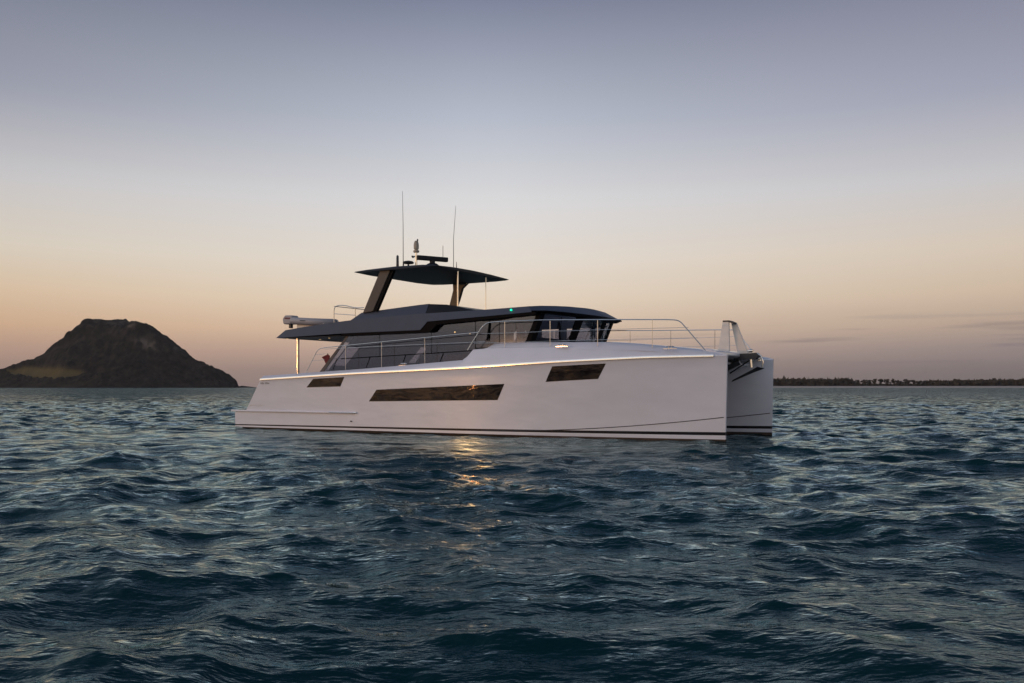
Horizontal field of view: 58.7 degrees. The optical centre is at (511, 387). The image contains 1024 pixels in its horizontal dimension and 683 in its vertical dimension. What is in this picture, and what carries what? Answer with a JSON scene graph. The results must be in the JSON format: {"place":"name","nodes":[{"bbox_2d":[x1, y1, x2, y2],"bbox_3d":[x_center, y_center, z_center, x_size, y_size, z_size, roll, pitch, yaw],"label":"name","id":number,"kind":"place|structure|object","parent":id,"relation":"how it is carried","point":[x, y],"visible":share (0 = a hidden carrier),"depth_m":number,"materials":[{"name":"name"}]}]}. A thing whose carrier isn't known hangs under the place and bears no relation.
{"place":"outdoors","nodes":[
{"label":"outdoors","id":0,"kind":"place"},
{"bbox_2d":[0,318,241,387],"bbox_3d":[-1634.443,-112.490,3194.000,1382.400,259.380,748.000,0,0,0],"label":"mountain","id":1,"kind":"structure","parent":0,"point":[102,353],"depth_m":3019.62,"materials":[{"name":"green plant"}]},
{"bbox_2d":[0,388,1023,682],"bbox_3d":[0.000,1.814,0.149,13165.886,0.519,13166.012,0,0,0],"label":"sea","id":2,"kind":"structure","parent":0,"point":[816,536],"depth_m":10.25,"materials":[{"name":"liquid"}]},
{"bbox_2d":[231,191,773,441],"bbox_3d":[-0.760,-2.860,38.034,22.630,10.720,8.024,0,0,31],"label":"catamaran yacht","id":3,"kind":"object","parent":2,"relation":"on","point":[472,371],"visible":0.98,"depth_m":34.59,"materials":[{"name":"white plastic"}]},
{"bbox_2d":[283,315,338,327],"bbox_3d":[-8.788,-2.847,40.349,2.666,0.569,1.540,4,2,31],"label":"ship tender","id":4,"kind":"object","parent":3,"relation":"on","point":[290,320],"visible":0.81,"depth_m":39.76,"materials":[{"name":"grey plastic"}]},
{"bbox_2d":[322,353,329,371],"bbox_3d":[-8.130,-0.895,39.666,0.540,1.151,0.150,0,0,31],"label":"furled flag","id":5,"kind":"object","parent":3,"relation":"attached to","point":[326,358],"visible":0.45,"depth_m":39.59,"materials":[{"name":"red fabric"}]},
{"bbox_2d":[0,0,1023,386],"label":"sky","id":6,"kind":"structure","parent":0,"point":[840,183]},
{"bbox_2d":[773,385,1023,387],"bbox_3d":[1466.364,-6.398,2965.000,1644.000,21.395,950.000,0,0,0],"label":"shore","id":7,"kind":"structure","parent":0,"point":[947,386],"depth_m":2533.18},
{"bbox_2d":[773,376,1023,385],"bbox_3d":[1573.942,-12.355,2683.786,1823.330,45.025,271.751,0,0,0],"label":"coastal wood","id":8,"kind":"object","parent":7,"relation":"on","point":[804,381],"visible":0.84,"depth_m":2570.44,"materials":[{"name":"plant"}]}
]}

